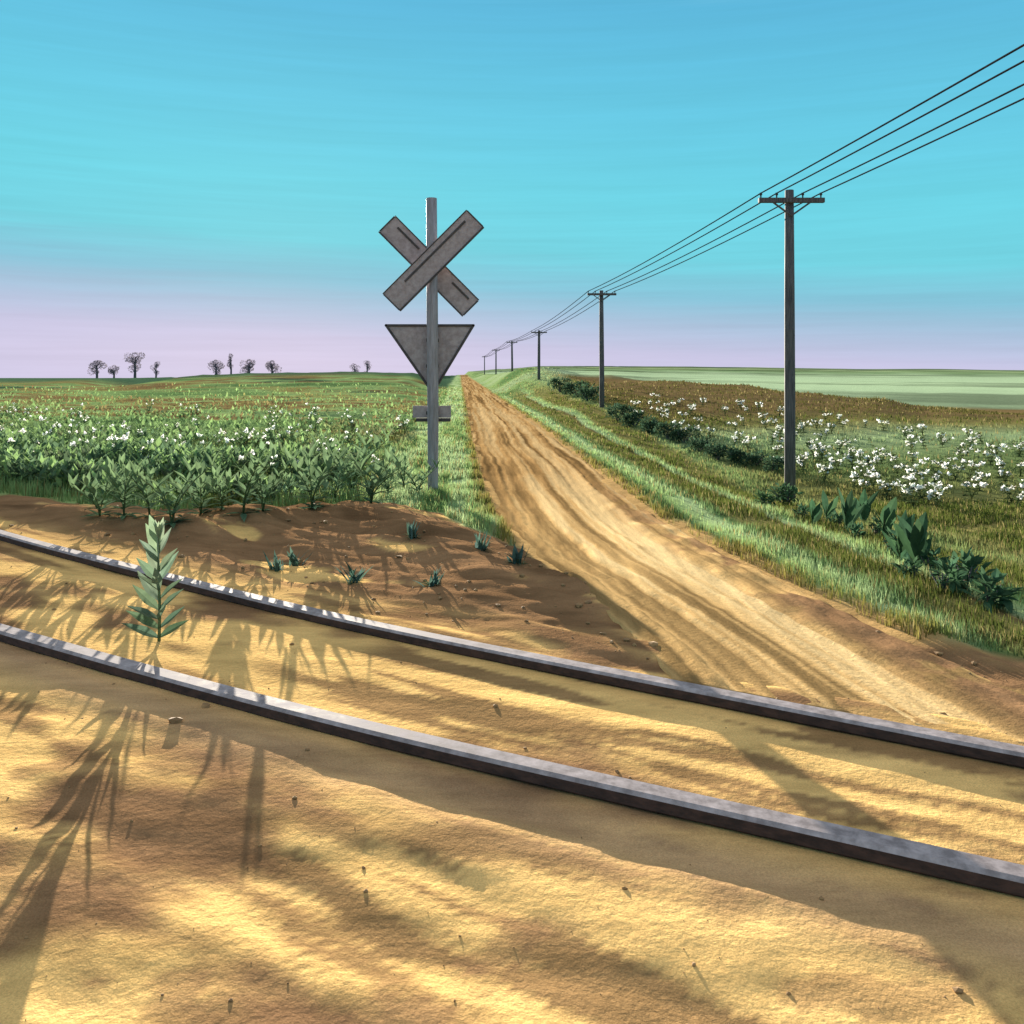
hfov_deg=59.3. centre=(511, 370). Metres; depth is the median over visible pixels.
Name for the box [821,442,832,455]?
cotton bush
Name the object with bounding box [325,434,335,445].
cotton plant
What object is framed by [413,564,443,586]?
weed tuft
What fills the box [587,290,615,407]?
utility pole
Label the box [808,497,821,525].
broad leaf plant
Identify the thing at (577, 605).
soil clods
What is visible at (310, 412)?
cotton plant
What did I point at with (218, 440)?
cotton plant
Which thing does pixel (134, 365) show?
bare tree
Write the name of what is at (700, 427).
cotton bush
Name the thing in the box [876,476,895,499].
cotton bush
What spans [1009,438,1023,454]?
cotton bush
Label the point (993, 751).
railway rail
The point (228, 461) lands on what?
cotton plant
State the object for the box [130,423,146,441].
cotton plant
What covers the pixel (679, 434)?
shrub
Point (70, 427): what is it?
cotton plant
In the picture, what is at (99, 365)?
bare tree
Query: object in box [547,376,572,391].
shrub
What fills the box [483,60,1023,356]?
power line wire
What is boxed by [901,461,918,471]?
cotton bush
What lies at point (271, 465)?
cotton plant
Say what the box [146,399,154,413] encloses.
cotton plant
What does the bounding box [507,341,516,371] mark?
utility pole
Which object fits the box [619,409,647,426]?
shrub
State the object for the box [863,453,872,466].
cotton bush
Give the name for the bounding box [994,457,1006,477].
cotton bush
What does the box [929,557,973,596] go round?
leafy clump
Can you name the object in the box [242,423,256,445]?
cotton plant
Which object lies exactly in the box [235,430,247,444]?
cotton plant
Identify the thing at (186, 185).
sky
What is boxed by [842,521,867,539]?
leafy clump
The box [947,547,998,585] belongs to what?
leafy clump
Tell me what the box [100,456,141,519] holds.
cotton plant
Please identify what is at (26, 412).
cotton plant
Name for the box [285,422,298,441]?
cotton plant
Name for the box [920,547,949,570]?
leafy clump
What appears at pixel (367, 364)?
bare tree
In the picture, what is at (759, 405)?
cotton bush
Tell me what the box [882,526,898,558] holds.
leafy clump
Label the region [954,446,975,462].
cotton bush
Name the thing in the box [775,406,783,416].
cotton bush
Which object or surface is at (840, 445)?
cotton bush
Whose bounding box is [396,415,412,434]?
cotton plant
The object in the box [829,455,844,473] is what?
cotton bush
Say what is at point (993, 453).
cotton bush
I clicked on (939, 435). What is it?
cotton bush
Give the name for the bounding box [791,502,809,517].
leafy clump
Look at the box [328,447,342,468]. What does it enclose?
cotton plant
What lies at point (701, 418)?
cotton bush
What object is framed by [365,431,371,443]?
cotton plant
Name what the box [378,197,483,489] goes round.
crossing sign
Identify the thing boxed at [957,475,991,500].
cotton bush
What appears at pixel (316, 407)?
cotton plant
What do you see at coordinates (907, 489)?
cotton bush
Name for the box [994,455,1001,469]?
cotton bush
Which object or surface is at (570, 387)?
shrub
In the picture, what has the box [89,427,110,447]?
cotton plant
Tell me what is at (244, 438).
cotton plant
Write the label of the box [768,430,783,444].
cotton bush
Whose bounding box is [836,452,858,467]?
cotton bush
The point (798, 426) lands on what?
cotton bush
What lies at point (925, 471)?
cotton bush
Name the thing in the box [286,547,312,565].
weed tuft
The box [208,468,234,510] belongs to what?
cotton plant
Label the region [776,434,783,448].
cotton bush
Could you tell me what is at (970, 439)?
cotton bush
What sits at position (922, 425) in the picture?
cotton bush
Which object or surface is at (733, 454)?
shrub
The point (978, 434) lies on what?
cotton bush
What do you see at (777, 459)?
shrub
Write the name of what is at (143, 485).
cotton plant
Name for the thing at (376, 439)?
cotton plant
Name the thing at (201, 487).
cotton plant
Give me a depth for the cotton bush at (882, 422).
28.74 m
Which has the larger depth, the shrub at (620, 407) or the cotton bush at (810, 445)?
the shrub at (620, 407)
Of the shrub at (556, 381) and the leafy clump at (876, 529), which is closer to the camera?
the leafy clump at (876, 529)
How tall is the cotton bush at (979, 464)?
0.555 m
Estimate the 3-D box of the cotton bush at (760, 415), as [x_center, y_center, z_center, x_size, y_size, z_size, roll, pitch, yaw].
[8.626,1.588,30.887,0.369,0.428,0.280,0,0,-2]
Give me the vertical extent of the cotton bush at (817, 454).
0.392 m
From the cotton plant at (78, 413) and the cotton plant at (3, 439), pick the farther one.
the cotton plant at (78, 413)
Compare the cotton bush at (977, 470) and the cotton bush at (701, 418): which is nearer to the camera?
the cotton bush at (977, 470)
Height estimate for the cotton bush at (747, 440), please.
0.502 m
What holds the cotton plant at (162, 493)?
on the ground at (188, 896)
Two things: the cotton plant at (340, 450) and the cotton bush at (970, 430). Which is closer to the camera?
the cotton plant at (340, 450)
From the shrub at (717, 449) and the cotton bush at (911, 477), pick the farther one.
the shrub at (717, 449)
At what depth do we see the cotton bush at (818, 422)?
28.73 m
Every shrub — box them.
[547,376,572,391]
[562,379,588,395]
[572,382,604,400]
[604,402,635,420]
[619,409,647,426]
[638,414,659,433]
[653,420,684,438]
[669,426,699,442]
[681,434,716,451]
[703,441,732,459]
[725,446,750,463]
[739,449,770,466]
[753,488,775,506]
[761,455,783,472]
[767,482,803,505]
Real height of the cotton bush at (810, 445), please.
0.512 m
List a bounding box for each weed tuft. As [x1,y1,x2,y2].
[263,550,284,570]
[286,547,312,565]
[335,562,372,584]
[402,519,422,538]
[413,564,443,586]
[474,530,491,550]
[505,543,531,564]
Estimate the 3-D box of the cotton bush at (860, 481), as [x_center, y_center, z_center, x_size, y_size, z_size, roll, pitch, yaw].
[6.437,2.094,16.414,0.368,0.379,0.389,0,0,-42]
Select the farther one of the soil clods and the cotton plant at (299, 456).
the cotton plant at (299, 456)
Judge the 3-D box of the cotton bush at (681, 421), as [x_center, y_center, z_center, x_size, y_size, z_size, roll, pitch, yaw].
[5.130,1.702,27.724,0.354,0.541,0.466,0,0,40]
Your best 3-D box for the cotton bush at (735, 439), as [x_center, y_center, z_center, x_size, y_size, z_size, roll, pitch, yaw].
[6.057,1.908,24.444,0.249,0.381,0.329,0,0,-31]
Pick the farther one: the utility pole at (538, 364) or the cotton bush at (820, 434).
the utility pole at (538, 364)
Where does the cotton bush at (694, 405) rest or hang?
on the ground at (188, 896)
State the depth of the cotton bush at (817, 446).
21.29 m
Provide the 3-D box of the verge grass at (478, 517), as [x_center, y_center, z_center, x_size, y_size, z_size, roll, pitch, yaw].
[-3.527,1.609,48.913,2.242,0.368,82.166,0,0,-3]
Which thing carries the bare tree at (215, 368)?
on the ground at (188, 896)
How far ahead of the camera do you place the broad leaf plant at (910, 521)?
8.05 m
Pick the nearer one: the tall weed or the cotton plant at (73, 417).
the tall weed
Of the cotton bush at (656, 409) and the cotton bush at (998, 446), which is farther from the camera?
the cotton bush at (656, 409)
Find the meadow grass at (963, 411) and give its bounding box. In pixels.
[543,380,1023,563]
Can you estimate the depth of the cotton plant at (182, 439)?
16.92 m
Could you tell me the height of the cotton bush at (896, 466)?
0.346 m
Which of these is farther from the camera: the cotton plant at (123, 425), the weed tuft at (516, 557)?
the cotton plant at (123, 425)
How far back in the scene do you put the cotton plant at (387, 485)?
11.62 m
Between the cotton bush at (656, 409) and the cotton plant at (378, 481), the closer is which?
the cotton plant at (378, 481)
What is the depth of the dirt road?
6.19 m
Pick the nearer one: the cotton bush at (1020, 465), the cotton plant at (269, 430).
the cotton plant at (269, 430)
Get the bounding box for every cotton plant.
[0,418,9,433]
[0,436,13,449]
[1,402,16,419]
[5,417,24,428]
[18,427,49,443]
[20,406,30,415]
[33,443,61,451]
[34,416,61,434]
[52,419,63,432]
[63,423,77,443]
[68,468,122,516]
[69,415,89,427]
[70,439,112,452]
[74,407,83,421]
[78,431,92,446]
[79,413,91,422]
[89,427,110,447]
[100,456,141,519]
[106,429,129,455]
[118,434,155,455]
[118,453,163,518]
[121,423,144,437]
[124,422,133,434]
[129,449,218,527]
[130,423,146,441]
[137,445,151,457]
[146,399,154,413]
[169,434,183,445]
[169,464,220,513]
[171,418,179,434]
[177,403,190,416]
[179,435,191,444]
[193,414,208,427]
[196,427,223,446]
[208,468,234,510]
[212,431,225,447]
[212,452,243,469]
[220,440,276,521]
[225,427,253,450]
[225,432,251,448]
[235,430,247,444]
[235,457,293,511]
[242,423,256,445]
[248,439,269,447]
[250,448,280,479]
[262,423,275,448]
[264,409,285,431]
[276,428,288,446]
[283,440,342,508]
[283,472,308,495]
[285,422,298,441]
[285,451,305,478]
[296,424,314,443]
[305,402,318,414]
[305,406,316,422]
[307,413,321,433]
[308,438,326,459]
[310,425,394,489]
[322,457,354,497]
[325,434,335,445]
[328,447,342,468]
[342,427,357,446]
[345,411,364,429]
[346,447,403,502]
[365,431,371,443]
[371,451,384,462]
[380,462,399,494]
[389,445,412,489]
[393,456,439,493]
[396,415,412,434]
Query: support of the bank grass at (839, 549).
on the ground at (188, 896)
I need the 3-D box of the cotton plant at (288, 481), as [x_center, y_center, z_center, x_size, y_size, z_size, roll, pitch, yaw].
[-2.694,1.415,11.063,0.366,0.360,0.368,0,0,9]
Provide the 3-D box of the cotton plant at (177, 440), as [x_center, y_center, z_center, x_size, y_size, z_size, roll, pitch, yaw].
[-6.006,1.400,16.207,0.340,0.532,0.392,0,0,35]
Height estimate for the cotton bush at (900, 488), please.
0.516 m
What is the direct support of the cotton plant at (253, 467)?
on the ground at (188, 896)
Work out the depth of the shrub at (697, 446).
23.18 m
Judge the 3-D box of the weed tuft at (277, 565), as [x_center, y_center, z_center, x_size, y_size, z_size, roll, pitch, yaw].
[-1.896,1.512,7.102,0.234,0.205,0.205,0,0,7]
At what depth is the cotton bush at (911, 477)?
16.50 m
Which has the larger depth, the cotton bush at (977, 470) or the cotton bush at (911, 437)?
the cotton bush at (911, 437)
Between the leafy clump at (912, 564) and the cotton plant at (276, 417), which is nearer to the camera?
the leafy clump at (912, 564)
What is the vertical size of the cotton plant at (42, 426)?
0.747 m
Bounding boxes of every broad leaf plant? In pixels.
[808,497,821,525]
[821,490,837,517]
[838,488,864,528]
[853,489,878,521]
[873,497,896,537]
[881,510,914,561]
[895,512,931,563]
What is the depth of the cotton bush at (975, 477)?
17.20 m
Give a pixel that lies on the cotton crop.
(50, 460)
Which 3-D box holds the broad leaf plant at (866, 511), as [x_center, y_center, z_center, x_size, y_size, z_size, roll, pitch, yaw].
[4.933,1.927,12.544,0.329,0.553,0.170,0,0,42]
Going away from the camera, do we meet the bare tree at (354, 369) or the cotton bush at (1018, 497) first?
the cotton bush at (1018, 497)
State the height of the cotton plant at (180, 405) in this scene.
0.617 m
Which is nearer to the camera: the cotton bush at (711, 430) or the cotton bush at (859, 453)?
the cotton bush at (859, 453)
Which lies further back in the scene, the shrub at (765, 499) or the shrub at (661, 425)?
the shrub at (661, 425)
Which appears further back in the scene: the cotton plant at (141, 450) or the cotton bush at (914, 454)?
the cotton bush at (914, 454)
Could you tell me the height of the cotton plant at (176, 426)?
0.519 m
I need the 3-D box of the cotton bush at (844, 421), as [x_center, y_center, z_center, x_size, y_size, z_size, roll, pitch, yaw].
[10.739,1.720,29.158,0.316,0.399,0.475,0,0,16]
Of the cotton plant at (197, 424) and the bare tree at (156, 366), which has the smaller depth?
the cotton plant at (197, 424)
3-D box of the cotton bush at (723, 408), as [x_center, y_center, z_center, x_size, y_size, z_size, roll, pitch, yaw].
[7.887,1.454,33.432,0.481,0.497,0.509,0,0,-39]
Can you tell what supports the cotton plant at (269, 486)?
on the ground at (188, 896)
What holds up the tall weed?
on the ground at (188, 896)
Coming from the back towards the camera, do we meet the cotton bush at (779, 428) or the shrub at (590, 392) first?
the shrub at (590, 392)
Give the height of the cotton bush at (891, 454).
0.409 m
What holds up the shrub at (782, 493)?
on the ground at (188, 896)
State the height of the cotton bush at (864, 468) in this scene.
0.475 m
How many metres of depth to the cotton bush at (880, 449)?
22.21 m
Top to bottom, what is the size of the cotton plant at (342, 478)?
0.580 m
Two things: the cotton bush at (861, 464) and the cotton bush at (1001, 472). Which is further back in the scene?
the cotton bush at (861, 464)
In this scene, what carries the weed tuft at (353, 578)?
on the ground at (188, 896)
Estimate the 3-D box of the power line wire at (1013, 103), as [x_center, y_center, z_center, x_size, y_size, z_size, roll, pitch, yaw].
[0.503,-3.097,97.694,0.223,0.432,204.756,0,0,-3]
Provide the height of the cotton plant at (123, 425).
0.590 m
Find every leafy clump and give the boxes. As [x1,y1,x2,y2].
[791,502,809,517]
[824,510,843,525]
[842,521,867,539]
[867,516,888,534]
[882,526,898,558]
[890,552,922,578]
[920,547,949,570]
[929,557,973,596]
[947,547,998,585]
[970,566,1023,613]
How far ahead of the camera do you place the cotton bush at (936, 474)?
17.29 m
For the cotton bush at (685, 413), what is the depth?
31.05 m
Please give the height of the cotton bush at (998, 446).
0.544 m
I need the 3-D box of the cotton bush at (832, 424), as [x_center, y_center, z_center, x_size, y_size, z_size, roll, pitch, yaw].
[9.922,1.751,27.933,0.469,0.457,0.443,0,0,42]
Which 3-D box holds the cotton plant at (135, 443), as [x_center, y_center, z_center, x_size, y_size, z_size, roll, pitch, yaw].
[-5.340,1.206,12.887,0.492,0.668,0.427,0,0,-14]
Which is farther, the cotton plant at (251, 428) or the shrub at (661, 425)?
the shrub at (661, 425)
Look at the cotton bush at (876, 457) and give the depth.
20.12 m
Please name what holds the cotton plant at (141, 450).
on the ground at (188, 896)
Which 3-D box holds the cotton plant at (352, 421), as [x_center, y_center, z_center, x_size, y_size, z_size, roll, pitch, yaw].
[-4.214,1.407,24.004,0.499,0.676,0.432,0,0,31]
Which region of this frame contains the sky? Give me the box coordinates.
[0,0,1023,377]
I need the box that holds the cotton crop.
[0,380,426,500]
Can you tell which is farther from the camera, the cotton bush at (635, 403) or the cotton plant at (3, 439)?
the cotton bush at (635, 403)
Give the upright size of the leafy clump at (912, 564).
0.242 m
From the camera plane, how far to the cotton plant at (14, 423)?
22.33 m
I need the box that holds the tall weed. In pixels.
[122,515,187,640]
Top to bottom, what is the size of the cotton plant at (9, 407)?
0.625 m
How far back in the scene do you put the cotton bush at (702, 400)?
37.11 m
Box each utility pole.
[492,349,499,374]
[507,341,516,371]
[531,330,546,379]
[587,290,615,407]
[758,189,824,497]
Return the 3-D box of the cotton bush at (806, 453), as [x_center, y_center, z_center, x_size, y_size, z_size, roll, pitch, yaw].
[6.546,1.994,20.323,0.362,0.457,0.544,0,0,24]
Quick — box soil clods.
[5,501,1006,1023]
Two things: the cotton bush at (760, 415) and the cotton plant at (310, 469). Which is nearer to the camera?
the cotton plant at (310, 469)
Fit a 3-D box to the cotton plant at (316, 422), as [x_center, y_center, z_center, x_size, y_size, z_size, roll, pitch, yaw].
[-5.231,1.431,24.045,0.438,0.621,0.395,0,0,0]
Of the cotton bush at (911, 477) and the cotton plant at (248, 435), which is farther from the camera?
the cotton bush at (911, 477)
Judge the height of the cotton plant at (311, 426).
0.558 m
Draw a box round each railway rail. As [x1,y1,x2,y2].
[0,530,1023,767]
[0,623,1023,897]
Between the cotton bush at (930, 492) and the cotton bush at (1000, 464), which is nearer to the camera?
the cotton bush at (930, 492)
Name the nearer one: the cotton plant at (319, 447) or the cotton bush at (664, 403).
the cotton plant at (319, 447)
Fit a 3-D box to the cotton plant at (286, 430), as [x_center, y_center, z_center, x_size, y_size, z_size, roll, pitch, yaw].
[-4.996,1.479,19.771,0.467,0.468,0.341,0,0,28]
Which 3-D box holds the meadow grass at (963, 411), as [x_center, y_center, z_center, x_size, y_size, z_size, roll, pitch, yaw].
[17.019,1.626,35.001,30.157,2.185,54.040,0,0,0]
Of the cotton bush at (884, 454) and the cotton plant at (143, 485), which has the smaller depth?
the cotton plant at (143, 485)
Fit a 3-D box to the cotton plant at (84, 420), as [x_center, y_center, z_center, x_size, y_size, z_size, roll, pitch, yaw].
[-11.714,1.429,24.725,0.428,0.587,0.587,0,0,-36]
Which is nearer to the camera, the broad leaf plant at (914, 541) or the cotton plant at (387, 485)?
the broad leaf plant at (914, 541)
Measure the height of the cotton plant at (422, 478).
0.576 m
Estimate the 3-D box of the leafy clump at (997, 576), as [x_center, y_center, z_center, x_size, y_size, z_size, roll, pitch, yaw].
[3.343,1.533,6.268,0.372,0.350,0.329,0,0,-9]
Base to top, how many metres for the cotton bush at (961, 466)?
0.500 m
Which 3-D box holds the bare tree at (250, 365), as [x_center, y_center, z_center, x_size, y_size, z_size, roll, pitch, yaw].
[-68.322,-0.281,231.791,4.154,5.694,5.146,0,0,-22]
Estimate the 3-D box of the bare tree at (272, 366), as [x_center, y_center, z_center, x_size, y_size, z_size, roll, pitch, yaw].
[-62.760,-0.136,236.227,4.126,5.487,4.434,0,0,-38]
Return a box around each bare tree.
[87,360,106,377]
[108,365,119,377]
[124,352,144,377]
[150,361,159,377]
[208,360,224,374]
[239,359,255,372]
[265,360,281,372]
[349,363,359,371]
[364,360,370,371]
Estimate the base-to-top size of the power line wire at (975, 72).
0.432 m
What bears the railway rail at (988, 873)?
on the ground at (188, 896)
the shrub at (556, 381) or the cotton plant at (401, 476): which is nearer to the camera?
the cotton plant at (401, 476)
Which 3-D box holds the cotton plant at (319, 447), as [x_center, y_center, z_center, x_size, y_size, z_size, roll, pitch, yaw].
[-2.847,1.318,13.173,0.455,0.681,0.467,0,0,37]
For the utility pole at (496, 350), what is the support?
on the ground at (188, 896)
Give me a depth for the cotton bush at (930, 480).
15.70 m
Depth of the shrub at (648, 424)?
27.70 m
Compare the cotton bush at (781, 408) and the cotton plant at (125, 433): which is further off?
the cotton bush at (781, 408)
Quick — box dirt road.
[461,375,1023,742]
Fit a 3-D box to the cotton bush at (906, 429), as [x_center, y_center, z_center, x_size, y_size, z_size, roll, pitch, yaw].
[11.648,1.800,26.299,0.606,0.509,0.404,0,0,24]
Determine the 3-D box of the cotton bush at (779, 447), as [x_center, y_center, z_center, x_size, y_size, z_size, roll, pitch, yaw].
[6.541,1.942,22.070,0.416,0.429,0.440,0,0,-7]
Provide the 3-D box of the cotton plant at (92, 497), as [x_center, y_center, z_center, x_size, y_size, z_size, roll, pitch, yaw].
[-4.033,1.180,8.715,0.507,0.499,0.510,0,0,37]
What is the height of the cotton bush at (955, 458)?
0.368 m
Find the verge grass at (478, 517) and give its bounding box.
[316,386,515,545]
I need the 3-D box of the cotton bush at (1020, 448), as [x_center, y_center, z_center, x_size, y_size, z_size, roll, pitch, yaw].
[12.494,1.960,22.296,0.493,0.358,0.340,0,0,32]
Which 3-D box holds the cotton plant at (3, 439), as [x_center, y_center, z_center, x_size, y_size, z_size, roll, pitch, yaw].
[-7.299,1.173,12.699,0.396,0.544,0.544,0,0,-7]
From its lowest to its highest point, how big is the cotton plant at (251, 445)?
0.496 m
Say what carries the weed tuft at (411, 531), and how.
on the ground at (188, 896)
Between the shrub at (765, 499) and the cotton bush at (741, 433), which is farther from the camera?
the cotton bush at (741, 433)
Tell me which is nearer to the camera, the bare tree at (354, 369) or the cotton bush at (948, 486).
the cotton bush at (948, 486)
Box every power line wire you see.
[482,44,1023,356]
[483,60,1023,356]
[485,83,1023,356]
[487,98,1023,356]
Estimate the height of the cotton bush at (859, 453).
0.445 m
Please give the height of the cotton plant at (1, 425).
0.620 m
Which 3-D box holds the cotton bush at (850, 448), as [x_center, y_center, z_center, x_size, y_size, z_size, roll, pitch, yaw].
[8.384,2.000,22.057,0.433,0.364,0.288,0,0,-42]
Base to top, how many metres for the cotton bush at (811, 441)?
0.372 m
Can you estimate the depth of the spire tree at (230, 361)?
227.83 m
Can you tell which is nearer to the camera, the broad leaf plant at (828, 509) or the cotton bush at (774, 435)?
the broad leaf plant at (828, 509)
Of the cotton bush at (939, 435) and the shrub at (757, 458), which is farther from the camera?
the cotton bush at (939, 435)
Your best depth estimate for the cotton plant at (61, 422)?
21.55 m
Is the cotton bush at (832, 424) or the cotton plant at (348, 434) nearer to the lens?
the cotton plant at (348, 434)
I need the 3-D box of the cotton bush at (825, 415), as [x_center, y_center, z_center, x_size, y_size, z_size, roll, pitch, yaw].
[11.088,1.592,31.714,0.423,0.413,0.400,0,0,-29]
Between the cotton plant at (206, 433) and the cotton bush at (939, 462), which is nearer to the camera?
the cotton plant at (206, 433)
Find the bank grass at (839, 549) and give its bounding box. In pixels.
[484,367,1023,657]
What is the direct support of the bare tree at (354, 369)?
on the ground at (188, 896)
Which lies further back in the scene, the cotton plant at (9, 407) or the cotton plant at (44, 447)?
the cotton plant at (9, 407)
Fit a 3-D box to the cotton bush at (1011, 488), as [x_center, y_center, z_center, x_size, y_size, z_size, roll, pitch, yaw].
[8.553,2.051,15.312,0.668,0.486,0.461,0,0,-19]
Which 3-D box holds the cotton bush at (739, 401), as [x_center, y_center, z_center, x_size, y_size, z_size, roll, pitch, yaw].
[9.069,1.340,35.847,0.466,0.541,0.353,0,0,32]
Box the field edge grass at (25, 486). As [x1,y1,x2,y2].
[0,428,412,509]
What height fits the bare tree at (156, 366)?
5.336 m
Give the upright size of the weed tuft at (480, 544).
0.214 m
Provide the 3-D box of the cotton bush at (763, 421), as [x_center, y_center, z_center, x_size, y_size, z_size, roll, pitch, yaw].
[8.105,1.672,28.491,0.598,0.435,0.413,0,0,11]
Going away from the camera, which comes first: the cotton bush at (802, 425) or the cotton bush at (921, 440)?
the cotton bush at (921, 440)
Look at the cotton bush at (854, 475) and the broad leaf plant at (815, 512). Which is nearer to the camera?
the broad leaf plant at (815, 512)
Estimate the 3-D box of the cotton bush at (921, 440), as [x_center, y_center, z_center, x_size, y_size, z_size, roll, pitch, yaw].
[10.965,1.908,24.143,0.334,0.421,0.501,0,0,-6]
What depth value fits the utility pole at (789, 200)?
15.92 m
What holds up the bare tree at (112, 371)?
on the ground at (188, 896)
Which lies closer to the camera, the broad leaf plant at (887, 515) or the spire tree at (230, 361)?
the broad leaf plant at (887, 515)
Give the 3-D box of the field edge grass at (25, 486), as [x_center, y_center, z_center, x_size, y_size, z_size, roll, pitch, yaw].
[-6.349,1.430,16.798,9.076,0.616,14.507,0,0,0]
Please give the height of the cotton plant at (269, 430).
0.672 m
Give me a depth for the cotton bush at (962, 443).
23.05 m
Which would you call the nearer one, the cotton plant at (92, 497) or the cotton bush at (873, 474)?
the cotton plant at (92, 497)
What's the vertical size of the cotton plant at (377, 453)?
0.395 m
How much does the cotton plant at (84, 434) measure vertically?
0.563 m
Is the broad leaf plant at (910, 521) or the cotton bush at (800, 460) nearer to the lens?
the broad leaf plant at (910, 521)
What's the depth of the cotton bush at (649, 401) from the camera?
36.06 m
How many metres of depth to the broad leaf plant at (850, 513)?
10.87 m
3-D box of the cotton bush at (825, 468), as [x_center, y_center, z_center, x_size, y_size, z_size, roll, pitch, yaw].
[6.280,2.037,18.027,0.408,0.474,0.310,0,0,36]
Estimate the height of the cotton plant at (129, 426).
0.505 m
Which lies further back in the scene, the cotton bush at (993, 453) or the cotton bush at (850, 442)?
the cotton bush at (850, 442)
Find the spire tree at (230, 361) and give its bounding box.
[226,353,232,373]
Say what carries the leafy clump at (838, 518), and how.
on the ground at (188, 896)
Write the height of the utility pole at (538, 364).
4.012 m
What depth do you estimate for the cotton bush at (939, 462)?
19.14 m
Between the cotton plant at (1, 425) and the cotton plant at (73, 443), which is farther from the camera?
the cotton plant at (1, 425)
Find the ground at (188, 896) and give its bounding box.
[0,366,1023,1023]
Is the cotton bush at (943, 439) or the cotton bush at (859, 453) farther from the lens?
the cotton bush at (943, 439)
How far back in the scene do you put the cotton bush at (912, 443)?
23.07 m
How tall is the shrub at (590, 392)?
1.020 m
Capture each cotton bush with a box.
[629,398,640,407]
[647,399,659,408]
[650,406,664,416]
[662,400,675,409]
[672,418,684,430]
[677,409,690,419]
[688,403,697,415]
[688,424,702,435]
[694,416,702,423]
[698,424,716,436]
[700,397,706,404]
[719,404,729,415]
[725,418,739,431]
[732,434,737,444]
[734,429,743,441]
[736,398,744,407]
[738,434,755,450]
[755,400,763,412]
[758,411,767,420]
[758,417,777,429]
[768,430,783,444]
[773,443,783,454]
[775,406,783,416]
[775,422,783,437]
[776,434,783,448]
[795,422,811,435]
[796,454,808,473]
[797,420,808,432]
[798,450,810,463]
[805,439,822,458]
[807,436,818,444]
[811,417,822,430]
[811,443,826,461]
[812,430,823,439]
[812,450,830,461]
[817,460,834,482]
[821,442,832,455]
[822,411,834,420]
[824,420,839,433]
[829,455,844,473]
[833,437,848,451]
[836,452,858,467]
[839,418,848,428]
[845,439,856,448]
[848,445,855,458]
[848,469,861,490]
[853,447,864,462]
[853,457,876,475]
[853,464,875,484]
[855,476,875,490]
[859,465,884,489]
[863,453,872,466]
[871,444,886,454]
[872,447,890,463]
[872,453,879,468]
[876,417,890,430]
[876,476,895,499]
[887,452,899,464]
[888,460,901,475]
[892,477,914,505]
[893,470,919,488]
[895,478,943,508]
[900,425,920,439]
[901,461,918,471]
[904,477,942,497]
[905,439,916,451]
[905,465,929,490]
[906,432,918,445]
[906,450,918,462]
[911,435,926,448]
[913,420,927,435]
[919,454,943,475]
[926,468,950,488]
[927,485,944,509]
[928,479,951,498]
[936,431,944,443]
[939,435,953,447]
[941,458,972,480]
[944,454,959,468]
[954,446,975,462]
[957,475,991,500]
[959,440,976,450]
[960,426,975,437]
[960,455,984,478]
[966,434,978,448]
[966,470,990,491]
[971,431,984,443]
[973,469,984,482]
[975,448,1000,465]
[986,440,1006,458]
[993,478,1023,503]
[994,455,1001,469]
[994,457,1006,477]
[994,467,1016,485]
[1005,442,1023,456]
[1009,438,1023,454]
[1010,489,1023,505]
[1015,457,1023,476]
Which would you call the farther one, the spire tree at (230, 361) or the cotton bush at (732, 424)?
the spire tree at (230, 361)
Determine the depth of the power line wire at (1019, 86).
13.86 m
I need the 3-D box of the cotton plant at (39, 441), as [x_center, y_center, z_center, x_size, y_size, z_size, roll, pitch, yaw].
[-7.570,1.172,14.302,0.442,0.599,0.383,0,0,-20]

